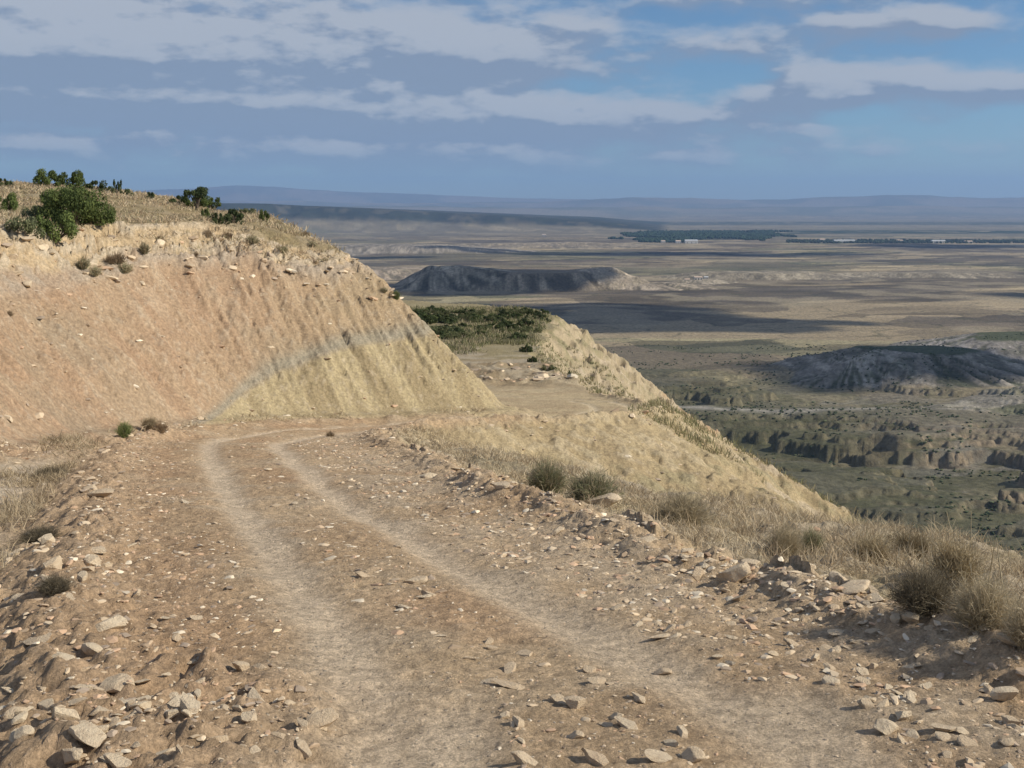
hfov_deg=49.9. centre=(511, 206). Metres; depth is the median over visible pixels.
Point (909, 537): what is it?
weed stalk
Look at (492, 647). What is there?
rock
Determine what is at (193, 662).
rock
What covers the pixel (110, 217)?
shrub
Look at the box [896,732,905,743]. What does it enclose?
rock
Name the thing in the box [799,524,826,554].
dry bush
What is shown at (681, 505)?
dry bush
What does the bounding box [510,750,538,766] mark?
rock
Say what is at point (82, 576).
rock
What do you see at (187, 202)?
shrub
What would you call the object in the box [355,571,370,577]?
rock
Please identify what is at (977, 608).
dry bush
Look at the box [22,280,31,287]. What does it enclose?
rock
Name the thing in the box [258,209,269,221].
shrub
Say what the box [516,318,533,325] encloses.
shrub
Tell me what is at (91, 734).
rock
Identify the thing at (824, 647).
rock
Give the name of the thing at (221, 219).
shrub
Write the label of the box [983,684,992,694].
rock
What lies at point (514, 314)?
shrub
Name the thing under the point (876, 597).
rock
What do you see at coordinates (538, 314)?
shrub
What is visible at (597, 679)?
rock
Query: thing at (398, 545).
rock
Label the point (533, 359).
shrub
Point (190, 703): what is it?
rock
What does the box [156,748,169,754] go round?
rock
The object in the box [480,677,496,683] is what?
rock
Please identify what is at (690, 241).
farm building
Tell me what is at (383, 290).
dry bush
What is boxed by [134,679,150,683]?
rock
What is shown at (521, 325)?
shrub
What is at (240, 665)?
rock
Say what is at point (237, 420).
dry grass
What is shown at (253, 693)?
rock
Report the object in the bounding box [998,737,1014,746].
rock
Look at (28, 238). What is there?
rock
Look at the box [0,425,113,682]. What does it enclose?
dry grass
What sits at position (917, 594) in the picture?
dry bush
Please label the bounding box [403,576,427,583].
rock
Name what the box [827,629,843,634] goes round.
rock
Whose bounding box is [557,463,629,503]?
dry bush
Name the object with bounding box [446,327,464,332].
shrub
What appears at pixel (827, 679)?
rock
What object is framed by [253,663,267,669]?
rock
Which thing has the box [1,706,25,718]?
rock
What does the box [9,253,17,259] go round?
rock
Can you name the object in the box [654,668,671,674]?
rock
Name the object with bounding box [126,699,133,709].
rock
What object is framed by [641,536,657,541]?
rock
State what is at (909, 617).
rock
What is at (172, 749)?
rock
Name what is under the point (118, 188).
shrub
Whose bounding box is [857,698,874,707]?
rock
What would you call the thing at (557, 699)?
rock
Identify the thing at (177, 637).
rock
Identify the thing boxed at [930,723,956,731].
rock
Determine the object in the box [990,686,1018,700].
rock
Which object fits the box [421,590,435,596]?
rock
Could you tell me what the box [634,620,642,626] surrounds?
rock
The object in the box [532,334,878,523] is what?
dry grass
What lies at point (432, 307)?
shrub
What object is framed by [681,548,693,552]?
rock
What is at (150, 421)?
dry bush
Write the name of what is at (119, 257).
dry bush
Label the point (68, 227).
shrub
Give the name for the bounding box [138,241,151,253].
dry bush
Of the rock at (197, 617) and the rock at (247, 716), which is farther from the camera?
the rock at (197, 617)
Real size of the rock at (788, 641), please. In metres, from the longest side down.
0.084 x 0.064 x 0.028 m
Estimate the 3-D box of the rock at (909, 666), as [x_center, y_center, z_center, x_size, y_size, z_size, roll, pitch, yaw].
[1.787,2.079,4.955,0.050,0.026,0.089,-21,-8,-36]
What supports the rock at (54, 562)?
on the road
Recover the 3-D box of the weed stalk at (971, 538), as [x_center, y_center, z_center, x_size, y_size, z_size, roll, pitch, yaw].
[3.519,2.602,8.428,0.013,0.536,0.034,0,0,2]
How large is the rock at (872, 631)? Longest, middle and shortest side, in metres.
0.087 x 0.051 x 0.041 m
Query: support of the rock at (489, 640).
on the road
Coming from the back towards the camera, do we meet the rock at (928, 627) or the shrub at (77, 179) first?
the shrub at (77, 179)
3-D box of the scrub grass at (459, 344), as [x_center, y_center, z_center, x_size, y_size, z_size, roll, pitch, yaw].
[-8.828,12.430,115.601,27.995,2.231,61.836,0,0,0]
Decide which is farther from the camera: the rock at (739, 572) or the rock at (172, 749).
the rock at (739, 572)
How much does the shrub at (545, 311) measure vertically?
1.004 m
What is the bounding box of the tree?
[183,186,207,209]
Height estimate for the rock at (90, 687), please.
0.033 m
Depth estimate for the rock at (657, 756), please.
3.80 m
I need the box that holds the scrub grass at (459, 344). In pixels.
[410,304,555,354]
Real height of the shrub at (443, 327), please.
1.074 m
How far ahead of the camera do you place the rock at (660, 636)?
5.62 m
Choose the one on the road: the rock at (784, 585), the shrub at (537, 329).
the rock at (784, 585)
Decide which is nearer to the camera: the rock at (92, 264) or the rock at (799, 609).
the rock at (799, 609)
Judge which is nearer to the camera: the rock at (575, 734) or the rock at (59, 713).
the rock at (59, 713)
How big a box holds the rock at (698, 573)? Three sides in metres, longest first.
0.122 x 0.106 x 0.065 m
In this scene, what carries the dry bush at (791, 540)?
on the terrain at (644, 464)
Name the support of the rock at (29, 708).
on the road
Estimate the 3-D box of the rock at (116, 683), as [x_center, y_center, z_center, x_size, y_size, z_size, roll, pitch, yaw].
[-1.596,1.929,4.455,0.148,0.040,0.118,3,11,13]
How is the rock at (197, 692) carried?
on the road
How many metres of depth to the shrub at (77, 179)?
44.91 m
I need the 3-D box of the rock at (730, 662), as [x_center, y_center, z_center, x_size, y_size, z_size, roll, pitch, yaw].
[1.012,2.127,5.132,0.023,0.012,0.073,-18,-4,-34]
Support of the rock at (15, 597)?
on the road
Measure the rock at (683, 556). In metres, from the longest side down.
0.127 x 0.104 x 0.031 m
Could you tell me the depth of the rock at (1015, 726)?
4.02 m
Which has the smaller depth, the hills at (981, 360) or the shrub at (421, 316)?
the shrub at (421, 316)
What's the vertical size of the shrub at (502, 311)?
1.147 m
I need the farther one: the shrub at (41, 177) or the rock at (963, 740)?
the shrub at (41, 177)
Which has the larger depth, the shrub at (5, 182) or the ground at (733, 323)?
the ground at (733, 323)
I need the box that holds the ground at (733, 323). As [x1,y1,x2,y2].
[213,203,1023,556]
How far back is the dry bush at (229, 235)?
32.29 m
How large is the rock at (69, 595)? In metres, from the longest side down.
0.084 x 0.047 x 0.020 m
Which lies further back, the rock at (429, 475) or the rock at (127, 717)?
the rock at (429, 475)
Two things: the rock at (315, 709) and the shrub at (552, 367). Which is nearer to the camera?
the rock at (315, 709)
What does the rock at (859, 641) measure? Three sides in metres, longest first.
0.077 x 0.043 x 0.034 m
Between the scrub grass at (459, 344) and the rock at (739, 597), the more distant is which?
the scrub grass at (459, 344)
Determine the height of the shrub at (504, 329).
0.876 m
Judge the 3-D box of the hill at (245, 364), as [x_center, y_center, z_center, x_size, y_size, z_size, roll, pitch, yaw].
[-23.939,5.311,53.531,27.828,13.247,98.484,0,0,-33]
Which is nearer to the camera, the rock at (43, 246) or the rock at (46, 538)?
the rock at (46, 538)
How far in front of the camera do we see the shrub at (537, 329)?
109.69 m
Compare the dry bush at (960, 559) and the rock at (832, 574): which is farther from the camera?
the dry bush at (960, 559)
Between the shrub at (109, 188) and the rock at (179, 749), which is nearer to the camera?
the rock at (179, 749)
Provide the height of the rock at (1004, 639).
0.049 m
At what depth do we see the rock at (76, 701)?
4.10 m
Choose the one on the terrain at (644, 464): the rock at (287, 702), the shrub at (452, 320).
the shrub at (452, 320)
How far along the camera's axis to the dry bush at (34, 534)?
8.86 m
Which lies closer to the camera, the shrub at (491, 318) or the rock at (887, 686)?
the rock at (887, 686)
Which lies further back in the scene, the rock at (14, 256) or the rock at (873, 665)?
the rock at (14, 256)
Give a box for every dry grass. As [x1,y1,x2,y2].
[0,179,344,264]
[0,406,485,455]
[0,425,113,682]
[391,422,714,549]
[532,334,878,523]
[678,487,1023,616]
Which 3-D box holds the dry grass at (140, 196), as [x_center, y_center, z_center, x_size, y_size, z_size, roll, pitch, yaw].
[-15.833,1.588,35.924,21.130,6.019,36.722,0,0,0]
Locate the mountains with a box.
[133,185,1023,219]
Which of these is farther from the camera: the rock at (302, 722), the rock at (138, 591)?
the rock at (138, 591)
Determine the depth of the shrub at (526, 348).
91.89 m
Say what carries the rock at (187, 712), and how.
on the road
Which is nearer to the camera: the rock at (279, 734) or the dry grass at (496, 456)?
the rock at (279, 734)
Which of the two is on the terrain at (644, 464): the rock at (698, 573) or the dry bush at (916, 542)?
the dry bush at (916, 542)
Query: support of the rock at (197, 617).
on the road
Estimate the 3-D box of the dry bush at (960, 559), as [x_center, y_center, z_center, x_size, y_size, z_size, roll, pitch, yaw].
[3.251,2.625,8.197,0.596,0.517,0.612,0,0,13]
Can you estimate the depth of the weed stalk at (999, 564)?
7.97 m
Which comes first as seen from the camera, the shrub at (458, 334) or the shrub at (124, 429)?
the shrub at (124, 429)
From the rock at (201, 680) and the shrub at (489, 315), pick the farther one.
the shrub at (489, 315)
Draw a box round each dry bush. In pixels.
[8,519,69,546]
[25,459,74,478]
[33,571,78,596]
[76,253,92,268]
[88,266,103,275]
[103,254,116,263]
[112,249,126,263]
[118,260,134,273]
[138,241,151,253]
[141,416,160,429]
[152,420,168,433]
[203,228,213,237]
[222,231,232,237]
[245,235,261,243]
[276,241,290,253]
[307,240,317,246]
[325,430,334,436]
[379,287,387,292]
[521,454,569,493]
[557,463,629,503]
[645,483,724,529]
[759,515,808,559]
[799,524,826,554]
[845,526,897,562]
[872,549,968,618]
[884,527,936,557]
[920,527,989,590]
[932,562,1023,633]
[989,592,1023,648]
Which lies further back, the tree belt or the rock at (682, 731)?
the tree belt
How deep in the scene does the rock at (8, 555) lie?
8.35 m
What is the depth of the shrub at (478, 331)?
107.30 m
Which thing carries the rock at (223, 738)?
on the road
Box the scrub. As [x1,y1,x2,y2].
[609,332,1023,549]
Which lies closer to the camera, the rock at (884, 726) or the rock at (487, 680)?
the rock at (884, 726)
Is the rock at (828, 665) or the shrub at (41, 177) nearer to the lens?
the rock at (828, 665)
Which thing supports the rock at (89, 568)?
on the road
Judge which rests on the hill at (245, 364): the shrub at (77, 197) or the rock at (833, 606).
the shrub at (77, 197)
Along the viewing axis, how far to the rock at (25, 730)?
3.82 m
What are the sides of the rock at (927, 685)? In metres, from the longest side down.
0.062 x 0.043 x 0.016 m
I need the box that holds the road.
[2,388,1023,767]
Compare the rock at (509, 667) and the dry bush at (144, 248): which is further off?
the dry bush at (144, 248)
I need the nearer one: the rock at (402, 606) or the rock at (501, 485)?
the rock at (402, 606)
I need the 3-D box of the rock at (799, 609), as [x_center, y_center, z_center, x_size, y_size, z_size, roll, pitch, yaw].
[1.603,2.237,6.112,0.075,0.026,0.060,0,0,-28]
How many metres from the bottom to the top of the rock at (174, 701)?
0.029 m
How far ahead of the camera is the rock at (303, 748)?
3.84 m
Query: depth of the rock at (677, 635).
5.61 m
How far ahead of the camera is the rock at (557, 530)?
9.20 m
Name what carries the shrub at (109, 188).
on the hill at (245, 364)
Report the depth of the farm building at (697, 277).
2895.13 m
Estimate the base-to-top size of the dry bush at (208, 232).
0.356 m
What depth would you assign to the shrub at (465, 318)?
123.97 m
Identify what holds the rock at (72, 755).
on the road
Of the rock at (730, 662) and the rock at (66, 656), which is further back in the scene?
the rock at (730, 662)
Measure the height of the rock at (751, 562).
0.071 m
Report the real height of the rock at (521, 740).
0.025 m
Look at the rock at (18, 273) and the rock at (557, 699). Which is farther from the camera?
the rock at (18, 273)
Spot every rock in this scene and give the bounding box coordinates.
[1,687,13,693]
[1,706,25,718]
[4,414,12,422]
[7,551,19,556]
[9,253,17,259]
[9,728,18,742]
[11,593,23,600]
[11,710,27,724]
[13,270,23,275]
[14,706,34,714]
[14,725,34,738]
[21,236,35,240]
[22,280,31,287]
[22,632,51,644]
[35,244,48,250]
[37,686,45,691]
[38,698,53,709]
[41,535,54,543]
[42,555,61,569]
[51,706,79,719]
[56,651,74,660]
[60,748,82,763]
[66,592,74,599]
[68,697,87,705]
[68,722,106,747]
[69,684,85,688]
[77,571,87,581]
[79,685,92,690]
[80,666,91,671]
[81,642,102,654]
[82,566,94,570]
[84,554,100,565]
[87,488,113,496]
[88,262,97,268]
[88,705,109,716]
[91,547,105,552]
[95,614,126,631]
[97,724,108,732]
[99,673,134,692]
[102,562,112,567]
[103,752,131,767]
[109,717,120,729]
[122,698,136,703]
[123,712,137,719]
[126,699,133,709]
[129,701,151,711]
[130,741,140,748]
[133,589,140,596]
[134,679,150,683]
[136,695,150,700]
[154,239,164,246]
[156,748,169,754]
[165,709,178,718]
[165,747,175,752]
[167,695,180,706]
[169,692,178,698]
[171,633,181,641]
[176,744,182,753]
[179,691,200,714]
[181,709,191,716]
[187,659,196,664]
[190,615,202,619]
[193,689,200,698]
[195,677,204,682]
[207,735,228,743]
[220,704,228,709]
[232,661,249,670]
[233,705,242,711]
[240,711,256,722]
[247,687,264,701]
[249,745,260,753]
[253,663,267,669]
[270,731,284,738]
[282,699,295,705]
[296,739,311,757]
[297,717,307,727]
[306,708,338,727]
[310,707,318,713]
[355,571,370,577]
[393,543,400,548]
[398,604,411,608]
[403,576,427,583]
[416,594,431,597]
[420,472,436,477]
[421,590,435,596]
[463,656,478,658]
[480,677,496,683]
[484,637,493,643]
[486,645,497,649]
[489,678,524,689]
[490,481,509,488]
[500,711,509,718]
[504,662,515,673]
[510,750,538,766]
[512,715,523,726]
[515,649,532,656]
[517,737,524,743]
[550,694,566,705]
[552,526,564,535]
[564,696,585,708]
[569,730,583,738]
[581,748,608,766]
[583,665,595,672]
[586,493,621,506]
[588,676,605,683]
[599,722,612,726]
[610,604,622,610]
[610,712,623,718]
[614,716,637,729]
[631,692,645,702]
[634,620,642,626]
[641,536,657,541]
[645,749,671,763]
[648,633,669,638]
[652,620,661,625]
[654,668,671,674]
[663,624,675,631]
[663,739,677,747]
[671,633,681,636]
[676,725,687,737]
[679,554,688,558]
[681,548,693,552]
[681,746,704,762]
[683,620,691,627]
[692,567,705,580]
[696,552,703,556]
[699,562,708,568]
[711,654,722,659]
[716,561,750,582]
[718,588,730,592]
[724,635,737,638]
[725,621,735,625]
[725,660,734,664]
[732,594,745,600]
[741,558,759,566]
[742,575,751,582]
[768,650,778,655]
[780,582,788,588]
[783,638,798,646]
[794,607,804,612]
[809,601,816,607]
[810,653,819,660]
[813,605,819,610]
[819,644,832,650]
[822,675,839,683]
[823,662,835,669]
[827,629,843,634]
[828,604,839,609]
[829,571,846,581]
[829,645,840,652]
[840,579,870,594]
[849,639,864,643]
[855,667,868,674]
[855,676,870,683]
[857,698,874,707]
[861,698,874,708]
[862,600,869,604]
[864,628,880,634]
[866,593,884,601]
[869,585,878,593]
[869,663,877,668]
[873,718,898,734]
[876,699,888,706]
[884,684,892,689]
[890,613,903,622]
[891,689,902,695]
[895,711,911,720]
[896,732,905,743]
[902,612,919,622]
[902,664,913,667]
[902,691,916,699]
[905,690,916,703]
[905,729,919,738]
[912,662,921,667]
[919,681,931,688]
[924,625,934,630]
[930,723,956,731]
[935,731,950,740]
[941,750,951,757]
[957,727,968,733]
[957,734,977,746]
[968,635,979,642]
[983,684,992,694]
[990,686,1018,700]
[996,632,1019,645]
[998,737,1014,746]
[1001,715,1019,724]
[1006,723,1023,730]
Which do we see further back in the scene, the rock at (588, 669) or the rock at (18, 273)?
the rock at (18, 273)
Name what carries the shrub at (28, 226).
on the hill at (245, 364)
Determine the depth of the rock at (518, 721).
4.22 m
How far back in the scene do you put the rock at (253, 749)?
3.79 m
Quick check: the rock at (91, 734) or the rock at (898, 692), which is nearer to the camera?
the rock at (91, 734)
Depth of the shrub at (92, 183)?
45.54 m
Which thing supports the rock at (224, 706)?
on the road
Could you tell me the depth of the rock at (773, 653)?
5.23 m
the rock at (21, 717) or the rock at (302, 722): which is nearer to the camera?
the rock at (21, 717)
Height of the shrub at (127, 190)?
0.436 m
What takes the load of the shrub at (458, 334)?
on the terrain at (644, 464)
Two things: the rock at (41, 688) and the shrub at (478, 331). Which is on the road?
the rock at (41, 688)
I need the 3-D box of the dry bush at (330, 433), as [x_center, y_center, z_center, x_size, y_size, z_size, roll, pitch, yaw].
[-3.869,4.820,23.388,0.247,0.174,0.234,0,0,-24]
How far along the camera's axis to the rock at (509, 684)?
4.78 m
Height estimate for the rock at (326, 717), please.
0.068 m
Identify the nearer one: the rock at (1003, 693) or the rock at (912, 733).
the rock at (912, 733)
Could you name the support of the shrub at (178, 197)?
on the hill at (245, 364)
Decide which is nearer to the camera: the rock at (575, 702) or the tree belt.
the rock at (575, 702)
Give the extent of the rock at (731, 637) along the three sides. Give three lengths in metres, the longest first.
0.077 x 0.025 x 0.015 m
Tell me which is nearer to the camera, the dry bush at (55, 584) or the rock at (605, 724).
the rock at (605, 724)
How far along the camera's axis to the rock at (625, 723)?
4.21 m
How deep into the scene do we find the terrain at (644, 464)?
29.27 m
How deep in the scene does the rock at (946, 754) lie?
3.75 m
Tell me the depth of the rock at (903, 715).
4.14 m
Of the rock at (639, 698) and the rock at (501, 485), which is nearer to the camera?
the rock at (639, 698)
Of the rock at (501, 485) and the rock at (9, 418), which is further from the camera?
the rock at (9, 418)
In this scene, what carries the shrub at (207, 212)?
on the hill at (245, 364)
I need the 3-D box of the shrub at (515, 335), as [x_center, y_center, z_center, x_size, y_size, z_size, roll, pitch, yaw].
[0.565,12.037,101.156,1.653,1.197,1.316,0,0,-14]
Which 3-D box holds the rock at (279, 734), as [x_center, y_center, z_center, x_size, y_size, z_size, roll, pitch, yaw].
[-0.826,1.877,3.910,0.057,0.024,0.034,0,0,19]
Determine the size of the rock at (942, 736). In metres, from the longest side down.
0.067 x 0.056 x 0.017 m
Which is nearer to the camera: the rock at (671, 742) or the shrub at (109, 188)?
the rock at (671, 742)
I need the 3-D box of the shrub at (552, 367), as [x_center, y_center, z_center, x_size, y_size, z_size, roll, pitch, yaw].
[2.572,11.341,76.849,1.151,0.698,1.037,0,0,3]
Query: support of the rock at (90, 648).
on the road
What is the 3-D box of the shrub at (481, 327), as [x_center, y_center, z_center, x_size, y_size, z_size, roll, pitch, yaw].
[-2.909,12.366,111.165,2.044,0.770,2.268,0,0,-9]
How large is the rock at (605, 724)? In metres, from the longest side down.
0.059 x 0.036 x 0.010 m
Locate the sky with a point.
(547, 99)
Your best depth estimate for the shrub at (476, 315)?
125.55 m
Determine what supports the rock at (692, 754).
on the road
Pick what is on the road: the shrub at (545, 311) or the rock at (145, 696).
the rock at (145, 696)
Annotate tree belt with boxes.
[786,238,1023,243]
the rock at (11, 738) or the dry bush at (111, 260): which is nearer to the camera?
the rock at (11, 738)
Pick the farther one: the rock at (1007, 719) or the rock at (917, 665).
the rock at (917, 665)
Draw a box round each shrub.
[0,178,13,186]
[0,191,18,211]
[3,215,45,238]
[19,205,55,221]
[32,168,64,186]
[36,209,78,245]
[37,183,109,225]
[38,186,73,205]
[60,170,85,186]
[78,200,117,227]
[83,180,107,189]
[98,186,111,192]
[112,179,121,193]
[120,188,134,195]
[145,192,154,198]
[168,195,183,203]
[181,197,208,208]
[201,208,209,217]
[204,195,220,208]
[209,213,231,223]
[224,208,243,224]
[239,208,257,213]
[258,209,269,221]
[418,313,437,318]
[421,314,437,323]
[425,305,439,310]
[427,310,440,315]
[435,330,446,338]
[437,314,455,322]
[438,325,463,330]
[441,318,456,324]
[445,330,473,338]
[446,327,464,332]
[459,315,473,320]
[463,313,485,318]
[466,317,483,322]
[467,310,483,314]
[474,326,490,330]
[474,330,486,334]
[480,314,501,319]
[487,316,504,321]
[493,313,511,319]
[494,321,518,328]
[496,309,510,314]
[499,327,512,332]
[508,308,525,314]
[508,312,522,317]
[510,332,526,339]
[512,324,528,328]
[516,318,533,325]
[518,327,542,332]
[519,344,532,351]
[527,356,536,361]
[532,312,546,317]
[534,308,549,314]
[541,364,556,370]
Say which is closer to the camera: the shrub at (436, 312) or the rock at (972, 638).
the rock at (972, 638)
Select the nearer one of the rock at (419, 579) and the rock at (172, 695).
the rock at (172, 695)
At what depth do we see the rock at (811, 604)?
6.09 m
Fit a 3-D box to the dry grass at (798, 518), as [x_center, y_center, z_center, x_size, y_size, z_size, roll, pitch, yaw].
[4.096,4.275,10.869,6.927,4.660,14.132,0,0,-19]
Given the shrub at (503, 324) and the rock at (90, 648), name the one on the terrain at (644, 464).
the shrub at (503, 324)
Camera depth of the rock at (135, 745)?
3.73 m
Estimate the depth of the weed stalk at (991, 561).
8.15 m
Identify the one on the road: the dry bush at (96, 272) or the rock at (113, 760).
the rock at (113, 760)
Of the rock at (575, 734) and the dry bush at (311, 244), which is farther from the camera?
the dry bush at (311, 244)
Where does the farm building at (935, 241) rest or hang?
on the ground at (733, 323)
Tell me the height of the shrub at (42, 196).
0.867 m
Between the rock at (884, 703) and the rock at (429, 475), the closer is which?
the rock at (884, 703)
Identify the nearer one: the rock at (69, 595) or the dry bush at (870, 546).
the rock at (69, 595)
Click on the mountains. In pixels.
(906, 207)
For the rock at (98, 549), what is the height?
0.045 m
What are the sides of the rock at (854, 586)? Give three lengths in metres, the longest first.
0.246 x 0.203 x 0.035 m
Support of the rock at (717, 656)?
on the road
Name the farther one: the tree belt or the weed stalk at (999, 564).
the tree belt
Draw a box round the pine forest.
[608,229,796,242]
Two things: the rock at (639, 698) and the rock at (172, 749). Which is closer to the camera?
the rock at (172, 749)
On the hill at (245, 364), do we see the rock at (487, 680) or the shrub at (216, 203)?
the shrub at (216, 203)
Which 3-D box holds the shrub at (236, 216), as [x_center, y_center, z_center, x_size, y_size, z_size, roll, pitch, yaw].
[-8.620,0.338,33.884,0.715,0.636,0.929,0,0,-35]
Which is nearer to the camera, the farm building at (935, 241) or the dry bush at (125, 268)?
the dry bush at (125, 268)
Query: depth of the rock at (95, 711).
4.05 m
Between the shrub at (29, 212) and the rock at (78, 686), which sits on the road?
the rock at (78, 686)
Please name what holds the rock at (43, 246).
on the hill at (245, 364)
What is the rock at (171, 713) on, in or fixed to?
on the road
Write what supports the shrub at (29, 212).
on the hill at (245, 364)
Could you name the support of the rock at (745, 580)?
on the road
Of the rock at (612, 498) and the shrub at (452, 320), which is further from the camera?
the shrub at (452, 320)
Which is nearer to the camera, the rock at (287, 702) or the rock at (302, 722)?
the rock at (302, 722)
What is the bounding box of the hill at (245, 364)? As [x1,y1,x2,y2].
[0,183,522,456]
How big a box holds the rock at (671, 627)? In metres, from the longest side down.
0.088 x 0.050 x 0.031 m
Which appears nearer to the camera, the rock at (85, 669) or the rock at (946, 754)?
the rock at (946, 754)
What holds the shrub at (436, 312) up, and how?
on the terrain at (644, 464)
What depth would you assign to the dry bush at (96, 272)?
26.64 m
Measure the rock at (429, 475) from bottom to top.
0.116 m
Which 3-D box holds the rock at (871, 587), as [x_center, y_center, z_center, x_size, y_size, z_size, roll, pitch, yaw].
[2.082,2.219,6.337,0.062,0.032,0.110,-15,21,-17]
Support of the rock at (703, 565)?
on the road
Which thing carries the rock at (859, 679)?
on the road
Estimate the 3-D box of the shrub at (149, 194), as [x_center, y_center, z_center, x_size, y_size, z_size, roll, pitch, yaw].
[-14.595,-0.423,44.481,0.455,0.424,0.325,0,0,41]
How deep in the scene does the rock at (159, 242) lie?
30.17 m
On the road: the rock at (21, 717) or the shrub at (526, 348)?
the rock at (21, 717)
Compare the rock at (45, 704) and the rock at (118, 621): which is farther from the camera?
the rock at (118, 621)
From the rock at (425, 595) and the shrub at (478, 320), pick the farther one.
the shrub at (478, 320)
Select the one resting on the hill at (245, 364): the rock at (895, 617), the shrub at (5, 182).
the shrub at (5, 182)
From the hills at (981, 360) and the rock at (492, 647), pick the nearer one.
the rock at (492, 647)
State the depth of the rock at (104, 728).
3.80 m
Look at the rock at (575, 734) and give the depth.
4.06 m
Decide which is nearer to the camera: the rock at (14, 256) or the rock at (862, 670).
the rock at (862, 670)
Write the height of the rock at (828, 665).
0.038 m
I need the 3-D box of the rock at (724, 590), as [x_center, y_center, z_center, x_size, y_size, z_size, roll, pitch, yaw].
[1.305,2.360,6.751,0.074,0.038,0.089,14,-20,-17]
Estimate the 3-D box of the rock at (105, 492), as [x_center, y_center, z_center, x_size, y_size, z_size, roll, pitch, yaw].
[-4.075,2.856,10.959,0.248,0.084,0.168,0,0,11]
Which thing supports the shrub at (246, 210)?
on the hill at (245, 364)
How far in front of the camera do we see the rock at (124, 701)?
4.25 m
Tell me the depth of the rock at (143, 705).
4.17 m
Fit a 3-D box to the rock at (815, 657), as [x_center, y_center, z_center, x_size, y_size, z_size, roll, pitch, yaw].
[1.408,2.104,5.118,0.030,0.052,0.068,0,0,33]
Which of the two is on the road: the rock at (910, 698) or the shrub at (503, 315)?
the rock at (910, 698)
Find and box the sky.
[0,0,1023,199]
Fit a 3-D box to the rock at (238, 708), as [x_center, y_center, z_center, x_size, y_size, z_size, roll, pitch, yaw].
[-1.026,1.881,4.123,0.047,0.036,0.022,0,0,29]
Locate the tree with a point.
(198, 193)
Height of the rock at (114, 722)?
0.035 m
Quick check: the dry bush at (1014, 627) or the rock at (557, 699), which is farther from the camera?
the dry bush at (1014, 627)
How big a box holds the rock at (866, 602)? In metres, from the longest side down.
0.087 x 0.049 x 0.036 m
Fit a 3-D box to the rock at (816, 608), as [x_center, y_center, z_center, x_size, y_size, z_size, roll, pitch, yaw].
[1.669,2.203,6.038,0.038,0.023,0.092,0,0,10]
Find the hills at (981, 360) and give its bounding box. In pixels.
[334,242,1023,414]
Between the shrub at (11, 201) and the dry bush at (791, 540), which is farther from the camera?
the shrub at (11, 201)
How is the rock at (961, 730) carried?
on the road
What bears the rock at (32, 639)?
on the road
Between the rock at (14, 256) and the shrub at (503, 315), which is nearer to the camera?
the rock at (14, 256)
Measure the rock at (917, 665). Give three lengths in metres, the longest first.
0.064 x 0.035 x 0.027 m
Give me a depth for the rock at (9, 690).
4.51 m
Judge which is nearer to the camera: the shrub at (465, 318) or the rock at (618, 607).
the rock at (618, 607)
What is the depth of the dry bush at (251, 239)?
32.70 m
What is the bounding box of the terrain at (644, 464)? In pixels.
[0,300,1023,767]
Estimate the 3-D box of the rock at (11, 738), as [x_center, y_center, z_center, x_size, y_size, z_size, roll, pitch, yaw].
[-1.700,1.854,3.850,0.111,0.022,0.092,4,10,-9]
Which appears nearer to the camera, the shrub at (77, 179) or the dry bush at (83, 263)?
the dry bush at (83, 263)
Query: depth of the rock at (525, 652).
5.37 m
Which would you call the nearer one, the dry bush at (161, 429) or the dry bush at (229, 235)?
the dry bush at (161, 429)
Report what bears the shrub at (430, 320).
on the terrain at (644, 464)
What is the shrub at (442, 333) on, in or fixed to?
on the terrain at (644, 464)
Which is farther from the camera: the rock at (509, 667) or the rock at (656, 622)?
the rock at (656, 622)
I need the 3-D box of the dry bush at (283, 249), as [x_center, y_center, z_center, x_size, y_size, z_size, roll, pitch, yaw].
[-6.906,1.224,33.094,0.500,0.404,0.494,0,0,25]
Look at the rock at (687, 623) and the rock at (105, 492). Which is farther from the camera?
the rock at (105, 492)
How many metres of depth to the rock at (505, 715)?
4.34 m
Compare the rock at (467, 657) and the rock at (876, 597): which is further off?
the rock at (876, 597)
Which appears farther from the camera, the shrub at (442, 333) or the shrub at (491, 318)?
the shrub at (491, 318)
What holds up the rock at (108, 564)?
on the road
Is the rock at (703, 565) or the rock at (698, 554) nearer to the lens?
the rock at (703, 565)
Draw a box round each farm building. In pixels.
[684,240,697,243]
[694,276,701,279]
[930,240,945,242]
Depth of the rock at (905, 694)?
4.45 m
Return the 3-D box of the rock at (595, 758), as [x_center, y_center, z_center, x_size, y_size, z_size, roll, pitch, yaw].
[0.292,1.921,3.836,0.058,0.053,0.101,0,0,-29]
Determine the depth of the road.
5.60 m
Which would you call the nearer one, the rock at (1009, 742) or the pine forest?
the rock at (1009, 742)
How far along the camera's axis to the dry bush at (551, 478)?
12.94 m
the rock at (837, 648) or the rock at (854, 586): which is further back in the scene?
the rock at (854, 586)
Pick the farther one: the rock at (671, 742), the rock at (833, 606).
the rock at (833, 606)
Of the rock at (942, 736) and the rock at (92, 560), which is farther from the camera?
the rock at (92, 560)
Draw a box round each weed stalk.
[906,518,913,556]
[970,523,971,555]
[989,541,994,580]
[996,538,1002,589]
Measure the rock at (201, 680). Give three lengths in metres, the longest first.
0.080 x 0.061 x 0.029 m

